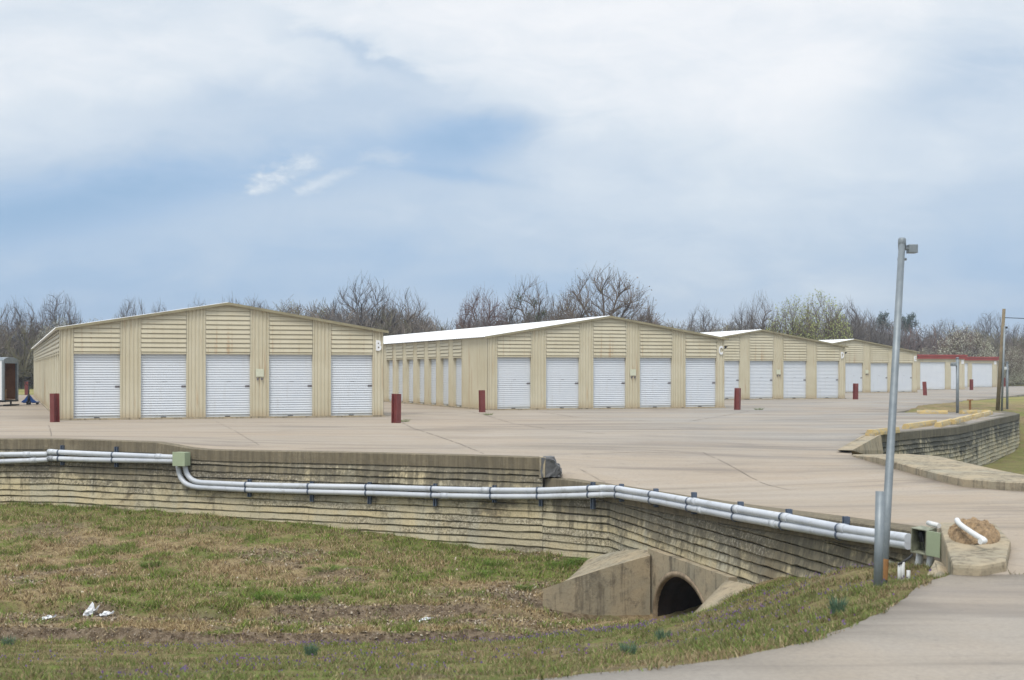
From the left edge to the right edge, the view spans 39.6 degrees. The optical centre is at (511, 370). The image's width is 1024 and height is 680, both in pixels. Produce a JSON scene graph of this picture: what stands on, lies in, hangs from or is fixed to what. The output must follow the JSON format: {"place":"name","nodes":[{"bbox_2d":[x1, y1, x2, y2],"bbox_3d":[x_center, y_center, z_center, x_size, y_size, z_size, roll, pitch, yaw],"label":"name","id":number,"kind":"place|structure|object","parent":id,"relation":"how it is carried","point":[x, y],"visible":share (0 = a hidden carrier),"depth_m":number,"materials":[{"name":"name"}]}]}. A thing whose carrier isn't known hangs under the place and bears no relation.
{"place":"outdoors","nodes":[
{"label":"outdoors","id":0,"kind":"place"},
{"bbox_2d":[0,386,1023,574],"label":"yard pavement","id":1,"kind":"structure","parent":0,"point":[782,453],"depth_m":31.95,"materials":[{"name":"concrete"}]},
{"bbox_2d":[0,357,18,405],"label":"cargo trailer","id":2,"kind":"object","parent":1,"relation":"on","point":[9,374],"visible":1,"depth_m":64.71,"materials":[{"name":"white paint"}]},
{"bbox_2d":[21,380,39,404],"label":"pallet jack","id":3,"kind":"object","parent":1,"relation":"on","point":[28,399],"visible":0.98,"depth_m":66.08,"materials":[{"name":"blue paint"}]},
{"bbox_2d":[50,393,59,421],"bbox_3d":[-14.108,1.265,43.877,0.210,1.130,0.210,0,1,38],"label":"steel bollard","id":4,"kind":"object","parent":1,"relation":"on","point":[54,407],"visible":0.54,"depth_m":43.85,"materials":[{"name":"metal"}]},
{"bbox_2d":[31,302,388,419],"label":"storage building","id":5,"kind":"structure","parent":1,"relation":"on","point":[231,360],"depth_m":47.32,"materials":[{"name":"beige paint"}]},
{"bbox_2d":[73,353,119,417],"bbox_3d":[-13.423,0.497,45.977,1.450,2.118,0.050,0,0,-20],"label":"roller door","id":6,"kind":"structure","parent":5,"relation":"in","point":[96,377],"depth_m":45.97,"materials":[{"name":"white metal"}]},
{"bbox_2d":[141,354,185,417],"bbox_3d":[-11.452,0.497,46.677,1.460,2.118,0.050,0,0,-20],"label":"roller door","id":7,"kind":"structure","parent":5,"relation":"in","point":[163,376],"depth_m":46.68,"materials":[{"name":"white metal"}]},
{"bbox_2d":[206,354,249,416],"bbox_3d":[-9.485,0.497,47.377,1.470,2.118,0.050,0,0,-20],"label":"roller door","id":8,"kind":"structure","parent":5,"relation":"in","point":[227,375],"depth_m":47.39,"materials":[{"name":"white metal"}]},
{"bbox_2d":[269,354,311,415],"bbox_3d":[-7.496,0.497,48.086,1.480,2.118,0.050,0,0,-20],"label":"roller door","id":9,"kind":"structure","parent":5,"relation":"in","point":[290,375],"depth_m":48.09,"materials":[{"name":"white metal"}]},
{"bbox_2d":[331,355,371,415],"bbox_3d":[-5.526,0.497,48.784,1.460,2.118,0.050,0,0,-20],"label":"roller door","id":10,"kind":"structure","parent":5,"relation":"in","point":[351,375],"depth_m":48.80,"materials":[{"name":"white metal"}]},
{"bbox_2d":[391,394,400,422],"bbox_3d":[-3.510,1.265,43.102,0.210,1.130,0.210,0,-1,35],"label":"steel bollard","id":11,"kind":"object","parent":1,"relation":"on","point":[396,408],"visible":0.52,"depth_m":43.08,"materials":[{"name":"metal"}]},
{"bbox_2d":[479,390,484,411],"bbox_3d":[-1.141,1.281,54.233,0.200,1.074,0.200,-1,0,-20],"label":"steel bollard","id":12,"kind":"object","parent":1,"relation":"on","point":[481,400],"visible":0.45,"depth_m":54.14,"materials":[{"name":"metal"}]},
{"bbox_2d":[384,316,728,409],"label":"storage building","id":13,"kind":"structure","parent":1,"relation":"on","point":[606,362],"depth_m":59.15,"materials":[{"name":"beige paint"}]},
{"bbox_2d":[389,360,392,400],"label":"roller door","id":14,"kind":"structure","parent":13,"relation":"in","point":[391,361],"depth_m":71.84,"materials":[{"name":"white metal"}]},
{"bbox_2d":[399,359,402,401],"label":"roller door","id":15,"kind":"structure","parent":13,"relation":"in","point":[400,361],"depth_m":70.02,"materials":[{"name":"white metal"}]},
{"bbox_2d":[409,359,412,402],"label":"roller door","id":16,"kind":"structure","parent":13,"relation":"in","point":[411,360],"depth_m":68.28,"materials":[{"name":"white metal"}]},
{"bbox_2d":[420,359,423,403],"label":"roller door","id":17,"kind":"structure","parent":13,"relation":"in","point":[421,360],"depth_m":66.49,"materials":[{"name":"white metal"}]},
{"bbox_2d":[431,359,435,404],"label":"roller door","id":18,"kind":"structure","parent":13,"relation":"in","point":[433,370],"depth_m":64.63,"materials":[{"name":"white metal"}]},
{"bbox_2d":[443,358,447,405],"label":"roller door","id":19,"kind":"structure","parent":13,"relation":"in","point":[445,363],"depth_m":62.85,"materials":[{"name":"white metal"}]},
{"bbox_2d":[456,358,461,406],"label":"roller door","id":20,"kind":"structure","parent":13,"relation":"in","point":[459,360],"depth_m":61.04,"materials":[{"name":"white metal"}]},
{"bbox_2d":[497,357,529,408],"bbox_3d":[0.057,0.497,57.478,1.450,2.118,0.050,0,0,-20],"label":"roller door","id":21,"kind":"structure","parent":13,"relation":"in","point":[513,373],"depth_m":57.48,"materials":[{"name":"white metal"}]},
{"bbox_2d":[546,357,578,407],"bbox_3d":[2.028,0.497,58.173,1.460,2.118,0.050,0,0,-20],"label":"roller door","id":22,"kind":"structure","parent":13,"relation":"in","point":[562,373],"depth_m":58.19,"materials":[{"name":"white metal"}]},
{"bbox_2d":[593,357,624,407],"bbox_3d":[4.004,0.497,58.882,1.470,2.118,0.050,0,0,-20],"label":"roller door","id":23,"kind":"structure","parent":13,"relation":"in","point":[608,372],"depth_m":58.89,"materials":[{"name":"white metal"}]},
{"bbox_2d":[640,358,670,406],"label":"roller door","id":24,"kind":"structure","parent":13,"relation":"in","point":[655,373],"depth_m":59.60,"materials":[{"name":"white metal"}]},
{"bbox_2d":[686,358,714,406],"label":"roller door","id":25,"kind":"structure","parent":13,"relation":"in","point":[700,372],"depth_m":60.30,"materials":[{"name":"white metal"}]},
{"bbox_2d":[734,388,740,409],"bbox_3d":[9.111,1.265,57.465,0.210,1.130,0.210,1,0,28],"label":"steel bollard","id":26,"kind":"object","parent":1,"relation":"on","point":[737,398],"visible":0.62,"depth_m":57.45,"materials":[{"name":"metal"}]},
{"bbox_2d":[702,329,848,399],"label":"storage building","id":27,"kind":"structure","parent":1,"relation":"on","point":[762,364],"depth_m":78.67,"materials":[{"name":"beige paint"}]},
{"bbox_2d":[724,361,738,398],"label":"roller door","id":28,"kind":"structure","parent":27,"relation":"in","point":[731,368],"depth_m":77.71,"materials":[{"name":"white metal"}]},
{"bbox_2d":[750,361,772,398],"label":"roller door","id":29,"kind":"structure","parent":27,"relation":"in","point":[761,372],"depth_m":78.32,"materials":[{"name":"white metal"}]},
{"bbox_2d":[783,361,805,397],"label":"roller door","id":30,"kind":"structure","parent":27,"relation":"in","point":[794,372],"depth_m":79.03,"materials":[{"name":"white metal"}]},
{"bbox_2d":[817,361,837,397],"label":"roller door","id":31,"kind":"structure","parent":27,"relation":"in","point":[827,371],"depth_m":79.75,"materials":[{"name":"white metal"}]},
{"bbox_2d":[819,339,919,392],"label":"storage building","id":32,"kind":"structure","parent":1,"relation":"on","point":[867,367],"depth_m":102.37,"materials":[{"name":"beige paint"}]},
{"bbox_2d":[845,363,861,391],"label":"roller door","id":33,"kind":"structure","parent":32,"relation":"in","point":[853,371],"depth_m":101.80,"materials":[{"name":"white metal"}]},
{"bbox_2d":[871,363,886,391],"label":"roller door","id":34,"kind":"structure","parent":32,"relation":"in","point":[878,370],"depth_m":102.54,"materials":[{"name":"white metal"}]},
{"bbox_2d":[898,363,911,391],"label":"roller door","id":35,"kind":"structure","parent":32,"relation":"in","point":[905,369],"depth_m":103.28,"materials":[{"name":"white metal"}]},
{"bbox_2d":[865,427,899,435],"bbox_3d":[9.323,1.521,35.723,0.211,0.155,2.200,0,0,32],"label":"wheel stop","id":36,"kind":"object","parent":1,"relation":"on","point":[875,432],"visible":0.72,"depth_m":35.10,"materials":[{"name":"yellow paint"}]},
{"bbox_2d":[902,420,936,428],"bbox_3d":[11.500,1.516,40.028,0.211,0.156,3.620,0,0,28],"label":"wheel stop","id":37,"kind":"object","parent":1,"relation":"on","point":[919,424],"visible":0.92,"depth_m":39.59,"materials":[{"name":"yellow paint"}]},
{"bbox_2d":[917,410,947,413],"bbox_3d":[15.436,1.515,52.228,1.082,0.156,0.211,0,0,15],"label":"wheel stop","id":38,"kind":"object","parent":1,"relation":"on","point":[932,411],"visible":0.93,"depth_m":52.14,"materials":[{"name":"yellow paint"}]},
{"bbox_2d":[934,418,951,426],"bbox_3d":[12.589,1.515,41.325,0.211,0.156,3.506,0,0,23],"label":"wheel stop","id":39,"kind":"object","parent":1,"relation":"on","point":[946,422],"visible":0.89,"depth_m":40.38,"materials":[{"name":"yellow paint"}]},
{"bbox_2d":[950,357,958,412],"bbox_3d":[16.522,0.689,53.009,0.332,2.381,0.212,0,0,0],"label":"light post","id":40,"kind":"object","parent":1,"relation":"on","point":[956,364],"visible":0.97,"depth_m":52.99,"materials":[{"name":"metal"}]},
{"bbox_2d":[959,410,990,413],"bbox_3d":[17.060,1.516,52.373,1.376,0.156,0.210,0,0,-25],"label":"wheel stop","id":41,"kind":"object","parent":1,"relation":"on","point":[969,411],"visible":0.77,"depth_m":52.17,"materials":[{"name":"yellow paint"}]},
{"bbox_2d":[0,383,1023,679],"bbox_3d":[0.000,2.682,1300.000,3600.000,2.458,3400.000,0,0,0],"label":"ground","id":42,"kind":"structure","parent":0,"point":[1012,461],"depth_m":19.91,"materials":[{"name":"green plant"}]},
{"bbox_2d":[0,295,27,358],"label":"bare tree","id":43,"kind":"object","parent":42,"relation":"on","point":[16,326],"visible":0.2,"depth_m":141.75,"materials":[{"name":"brown plant"}]},
{"bbox_2d":[11,297,42,351],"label":"bare tree","id":44,"kind":"object","parent":42,"relation":"on","point":[31,322],"visible":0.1,"depth_m":145.93,"materials":[{"name":"brown plant"}]},
{"bbox_2d":[32,291,82,338],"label":"bare tree","id":45,"kind":"object","parent":42,"relation":"on","point":[54,314],"visible":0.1,"depth_m":149.62,"materials":[{"name":"brown plant"}]},
{"bbox_2d":[83,602,99,615],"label":"litter","id":46,"kind":"object","parent":42,"relation":"on","point":[91,610],"visible":0.99,"depth_m":19.65,"materials":[{"name":"paper"}]},
{"bbox_2d":[114,296,146,318],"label":"bare tree","id":47,"kind":"object","parent":42,"relation":"on","point":[128,309],"visible":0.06,"depth_m":155.84,"materials":[{"name":"brown plant"}]},
{"bbox_2d":[244,589,285,600],"bbox_3d":[-3.488,3.203,20.292,0.785,0.126,0.748,0,0,0],"label":"grass tuft","id":48,"kind":"object","parent":42,"relation":"on","point":[258,595],"visible":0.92,"depth_m":20.24,"materials":[{"name":"plant"}]},
{"bbox_2d":[290,591,329,600],"bbox_3d":[-2.915,3.224,20.318,0.654,0.126,0.670,0,0,-34],"label":"grass tuft","id":49,"kind":"object","parent":42,"relation":"on","point":[301,594],"visible":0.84,"depth_m":20.30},
{"bbox_2d":[302,641,320,655],"bbox_3d":[-1.851,2.575,13.100,0.172,0.168,0.182,0,0,41],"label":"grass tuft","id":50,"kind":"object","parent":42,"relation":"on","point":[311,650],"visible":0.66,"depth_m":13.09,"materials":[{"name":"plant"}]},
{"bbox_2d":[321,274,402,334],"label":"bare tree","id":51,"kind":"object","parent":42,"relation":"on","point":[355,300],"visible":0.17,"depth_m":139.31,"materials":[{"name":"brown plant"}]},
{"bbox_2d":[0,545,756,643],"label":"leaf litter","id":52,"kind":"object","parent":42,"relation":"on","point":[275,622],"visible":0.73,"depth_m":19.68,"materials":[{"name":"brown plant"}]},
{"bbox_2d":[379,287,433,331],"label":"bare tree","id":53,"kind":"object","parent":42,"relation":"on","point":[402,308],"visible":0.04,"depth_m":145.50,"materials":[{"name":"brown plant"}]},
{"bbox_2d":[0,561,931,677],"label":"purple flowers","id":54,"kind":"object","parent":42,"relation":"on","point":[480,638],"visible":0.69,"depth_m":12.62,"materials":[{"name":"purple flower petals"},{"name":"green leaves and stems"}]},
{"bbox_2d":[0,438,938,584],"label":"retaining wall","id":55,"kind":"structure","parent":42,"relation":"on","point":[748,553],"depth_m":25.41,"materials":[{"name":"concrete"}]},
{"bbox_2d":[0,451,48,456],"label":"conduit pipe","id":56,"kind":"object","parent":55,"relation":"attached to","point":[24,454],"visible":1,"depth_m":28.87,"materials":[{"name":"grey plastic"}]},
{"bbox_2d":[0,457,48,463],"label":"conduit pipe","id":57,"kind":"object","parent":55,"relation":"attached to","point":[24,460],"visible":1,"depth_m":28.87,"materials":[{"name":"grey plastic"}]},
{"bbox_2d":[111,447,118,466],"bbox_3d":[-7.884,1.711,28.211,0.080,0.407,0.152,0,0,23],"label":"pipe bracket","id":58,"kind":"object","parent":55,"relation":"attached to","point":[116,449],"visible":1,"depth_m":28.23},
{"bbox_2d":[47,449,171,458],"bbox_3d":[-7.991,1.662,28.256,3.143,0.150,0.128,0,0,24],"label":"conduit pipe","id":59,"kind":"object","parent":58,"relation":"attached to","point":[108,454],"visible":1,"depth_m":28.20,"materials":[{"name":"grey plastic"}]},
{"bbox_2d":[47,455,171,463],"bbox_3d":[-7.992,1.769,28.252,3.143,0.136,0.126,0,0,24],"label":"conduit pipe","id":60,"kind":"object","parent":58,"relation":"attached to","point":[102,459],"visible":1,"depth_m":28.22,"materials":[{"name":"grey plastic"}]},
{"bbox_2d":[172,452,189,465],"bbox_3d":[-6.378,1.702,27.453,0.290,0.268,0.194,0,0,24],"label":"junction box","id":61,"kind":"object","parent":55,"relation":"attached to","point":[180,458],"visible":1,"depth_m":27.37,"materials":[{"name":"green paint"}]},
{"bbox_2d":[586,482,595,508],"bbox_3d":[1.318,2.088,23.771,0.080,0.452,0.152,0,0,44],"label":"pipe bracket","id":62,"kind":"object","parent":55,"relation":"attached to","point":[592,503],"visible":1,"depth_m":23.78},
{"bbox_2d":[176,466,910,549],"bbox_3d":[0.253,1.992,22.047,3.971,0.624,17.072,0,0,-38],"label":"conduit pipe","id":63,"kind":"object","parent":62,"relation":"attached to","point":[772,523],"visible":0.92,"depth_m":23.93,"materials":[{"name":"grey plastic"}]},
{"bbox_2d":[183,466,910,542],"bbox_3d":[0.319,1.911,21.990,3.930,0.592,16.916,0,0,-38],"label":"conduit pipe","id":64,"kind":"object","parent":62,"relation":"attached to","point":[829,525],"visible":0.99,"depth_m":23.61,"materials":[{"name":"grey plastic"}]},
{"bbox_2d":[834,516,849,540],"bbox_3d":[3.601,1.722,15.514,0.152,0.265,0.080,0,0,-14],"label":"pipe bracket","id":65,"kind":"object","parent":55,"relation":"attached to","point":[845,519],"visible":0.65,"depth_m":15.51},
{"bbox_2d":[450,286,509,328],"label":"bare tree","id":66,"kind":"object","parent":42,"relation":"on","point":[484,312],"visible":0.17,"depth_m":137.78,"materials":[{"name":"brown plant"}]},
{"bbox_2d":[0,294,1023,388],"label":"woodland","id":67,"kind":"object","parent":42,"relation":"on","point":[26,368],"visible":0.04,"depth_m":148.59,"materials":[{"name":"brown plant"}]},
{"bbox_2d":[512,582,535,591],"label":"grass tuft","id":68,"kind":"object","parent":42,"relation":"on","point":[522,588],"visible":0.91,"depth_m":21.27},
{"bbox_2d":[493,274,567,324],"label":"bare tree","id":69,"kind":"object","parent":42,"relation":"on","point":[536,310],"visible":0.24,"depth_m":139.31,"materials":[{"name":"brown plant"}]},
{"bbox_2d":[544,558,579,569],"bbox_3d":[0.814,3.171,23.320,0.780,0.168,0.766,0,0,0],"label":"grass tuft","id":70,"kind":"object","parent":42,"relation":"on","point":[549,564],"visible":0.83,"depth_m":23.27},
{"bbox_2d":[545,290,587,320],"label":"bare tree","id":71,"kind":"object","parent":42,"relation":"on","point":[552,305],"visible":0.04,"depth_m":137.62,"materials":[{"name":"brown plant"}]},
{"bbox_2d":[562,556,592,564],"bbox_3d":[1.077,3.147,23.580,0.655,0.136,0.654,0,0,-37],"label":"grass tuft","id":72,"kind":"object","parent":42,"relation":"on","point":[577,559],"visible":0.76,"depth_m":23.60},
{"bbox_2d":[548,260,662,325],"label":"bare tree","id":73,"kind":"object","parent":42,"relation":"on","point":[579,299],"visible":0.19,"depth_m":131.34,"materials":[{"name":"brown plant"}]},
{"bbox_2d":[619,641,638,654],"bbox_3d":[0.784,1.882,9.598,0.159,0.115,0.166,0,0,17],"label":"grass tuft","id":74,"kind":"object","parent":42,"relation":"on","point":[622,649],"visible":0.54,"depth_m":9.59,"materials":[{"name":"plant"}]},
{"bbox_2d":[543,548,752,616],"bbox_3d":[4.057,3.338,21.343,7.816,1.333,6.211,0,0,-33],"label":"culvert","id":75,"kind":"object","parent":42,"relation":"on","point":[655,582],"visible":0.21,"depth_m":20.98,"materials":[{"name":"concrete"}]},
{"bbox_2d":[652,626,672,640],"bbox_3d":[1.294,2.268,12.202,0.203,0.136,0.191,0,0,0],"label":"grass tuft","id":76,"kind":"object","parent":42,"relation":"on","point":[663,634],"visible":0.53,"depth_m":12.19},
{"bbox_2d":[684,305,727,332],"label":"bare tree","id":77,"kind":"object","parent":42,"relation":"on","point":[704,322],"visible":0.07,"depth_m":149.68,"materials":[{"name":"brown plant"}]},
{"bbox_2d":[727,298,758,330],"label":"bare tree","id":78,"kind":"object","parent":42,"relation":"on","point":[747,326],"visible":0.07,"depth_m":149.78,"materials":[{"name":"brown plant"}]},
{"bbox_2d":[738,290,778,331],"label":"bare tree","id":79,"kind":"object","parent":42,"relation":"on","point":[762,320],"visible":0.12,"depth_m":151.64,"materials":[{"name":"grey plant"}]},
{"bbox_2d":[766,294,820,339],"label":"budding tree","id":80,"kind":"object","parent":42,"relation":"on","point":[794,323],"visible":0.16,"depth_m":149.37,"materials":[{"name":"green plant"}]},
{"bbox_2d":[791,290,852,339],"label":"budding tree","id":81,"kind":"object","parent":42,"relation":"on","point":[830,322],"visible":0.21,"depth_m":151.19,"materials":[{"name":"green plant"}]},
{"bbox_2d":[826,595,848,614],"bbox_3d":[2.272,1.634,9.903,0.180,0.168,0.203,0,0,0],"label":"grass tuft","id":82,"kind":"object","parent":42,"relation":"on","point":[839,605],"visible":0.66,"depth_m":9.88,"materials":[{"name":"plant"}]},
{"bbox_2d":[823,294,865,340],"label":"bare tree","id":83,"kind":"object","parent":42,"relation":"on","point":[860,333],"visible":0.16,"depth_m":155.47,"materials":[{"name":"brown plant"}]},
{"bbox_2d":[855,310,888,345],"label":"bare tree","id":84,"kind":"object","parent":42,"relation":"on","point":[874,336],"visible":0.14,"depth_m":169.58,"materials":[{"name":"brown plant"}]},
{"bbox_2d":[873,491,884,585],"bbox_3d":[2.960,1.459,11.475,0.073,0.972,0.134,0,0,35],"label":"short post","id":85,"kind":"object","parent":42,"relation":"on","point":[879,535],"visible":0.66,"depth_m":11.45,"materials":[{"name":"metal"}]},
{"bbox_2d":[874,309,890,330],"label":"pine tree","id":86,"kind":"object","parent":42,"relation":"on","point":[884,316],"visible":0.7,"depth_m":190.03,"materials":[{"name":"green plant"}]},
{"bbox_2d":[883,237,917,584],"bbox_3d":[3.334,0.328,12.433,0.180,3.067,1.226,0,0,29],"label":"leaning pole","id":87,"kind":"object","parent":42,"relation":"on","point":[891,430],"visible":0.9,"depth_m":12.40,"materials":[{"name":"metal"}]},
{"bbox_2d":[903,312,921,337],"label":"pine tree","id":88,"kind":"object","parent":42,"relation":"on","point":[909,321],"visible":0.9,"depth_m":189.76,"materials":[{"name":"green plant"}]},
{"bbox_2d":[838,411,1019,465],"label":"retaining wall","id":89,"kind":"structure","parent":42,"relation":"on","point":[982,443],"depth_m":40.66,"materials":[{"name":"grey concrete"}]},
{"bbox_2d":[929,317,959,342],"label":"bare tree","id":90,"kind":"object","parent":42,"relation":"on","point":[942,321],"visible":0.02,"depth_m":249.83,"materials":[{"name":"brown plant"}]},
{"bbox_2d":[932,325,998,379],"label":"blossoming tree","id":91,"kind":"object","parent":42,"relation":"on","point":[955,346],"visible":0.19,"depth_m":157.30,"materials":[{"name":"beige plant"}]},
{"bbox_2d":[971,310,1011,346],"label":"bare tree","id":92,"kind":"object","parent":42,"relation":"on","point":[987,328],"visible":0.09,"depth_m":249.90,"materials":[{"name":"brown plant"}]},
{"bbox_2d":[996,309,1007,410],"bbox_3d":[19.768,-0.310,57.448,0.484,4.391,0.192,0,0,8],"label":"utility pole","id":93,"kind":"object","parent":42,"relation":"on","point":[1000,391],"visible":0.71,"depth_m":57.40,"materials":[{"name":"wood"}]},
{"bbox_2d":[1004,362,1008,408],"bbox_3d":[20.156,0.753,58.117,0.322,2.254,0.202,0,0,0],"label":"light post","id":94,"kind":"object","parent":42,"relation":"on","point":[1006,368],"visible":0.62,"depth_m":58.13,"materials":[{"name":"metal"}]},
{"bbox_2d":[997,344,1023,385],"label":"blossoming tree","id":95,"kind":"object","parent":42,"relation":"on","point":[1015,377],"visible":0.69,"depth_m":157.38,"materials":[{"name":"beige plant"}]},
{"bbox_2d":[1005,323,1023,344],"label":"bare tree","id":96,"kind":"object","parent":42,"relation":"on","point":[1014,331],"visible":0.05,"depth_m":254.72,"materials":[{"name":"brown plant"}]},
{"bbox_2d":[0,0,1023,342],"label":"sky","id":97,"kind":"structure","parent":0,"point":[723,153],"materials":[{"name":"blue"}]},
{"bbox_2d":[533,574,1023,679],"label":"road","id":98,"kind":"structure","parent":0,"point":[957,627],"depth_m":8.08,"materials":[{"name":"concrete"}]},
{"bbox_2d":[928,522,1010,576],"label":"concrete block","id":99,"kind":"structure","parent":98,"relation":"on","point":[957,558],"depth_m":11.71,"materials":[{"name":"concrete"}]},
{"bbox_2d":[911,520,940,566],"bbox_3d":[4.002,1.734,13.608,0.228,0.563,0.361,-4,6,-40],"label":"junction box","id":100,"kind":"object","parent":99,"relation":"attached to","point":[925,540],"visible":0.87,"depth_m":13.58,"materials":[{"name":"green paint"}]},
{"bbox_2d":[926,531,940,557],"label":"box door","id":101,"kind":"structure","parent":100,"relation":"in","point":[933,539],"depth_m":13.44,"materials":[{"name":"green paint"}]},
{"bbox_2d":[948,517,999,544],"bbox_3d":[4.211,1.512,12.975,0.464,0.335,1.624,0,0,15],"label":"soil heap","id":102,"kind":"object","parent":99,"relation":"on","point":[988,531],"visible":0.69,"depth_m":12.61,"materials":[{"name":"beige soil"}]},
{"bbox_2d":[954,518,987,543],"bbox_3d":[3.952,1.379,12.267,0.094,0.127,0.977,0,0,4],"label":"bent pipe","id":103,"kind":"object","parent":102,"relation":"on","point":[981,539],"visible":1,"depth_m":12.16,"materials":[{"name":"white plastic"}]},
{"bbox_2d":[852,454,1023,490],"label":"sidewalk","id":104,"kind":"structure","parent":0,"point":[951,471],"depth_m":23.43,"materials":[{"name":"concrete"}]},
{"bbox_2d":[917,354,967,389],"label":"flat storage building","id":105,"kind":"structure","parent":0,"point":[936,371],"depth_m":119.22,"materials":[{"name":"beige paint"}]},
{"bbox_2d":[920,362,944,388],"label":"roller door","id":106,"kind":"structure","parent":105,"relation":"in","point":[932,373],"depth_m":119.04,"materials":[{"name":"white metal"}]},
{"bbox_2d":[951,362,955,388],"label":"roller door","id":107,"kind":"structure","parent":105,"relation":"in","point":[953,368],"depth_m":119.72,"materials":[{"name":"white metal"}]},
{"bbox_2d":[965,357,998,386],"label":"flat storage building","id":108,"kind":"structure","parent":0,"point":[981,371],"depth_m":137.44,"materials":[{"name":"beige paint"}]},
{"bbox_2d":[972,363,991,386],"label":"roller door","id":109,"kind":"structure","parent":108,"relation":"in","point":[981,372],"depth_m":137.52,"materials":[{"name":"white metal"}]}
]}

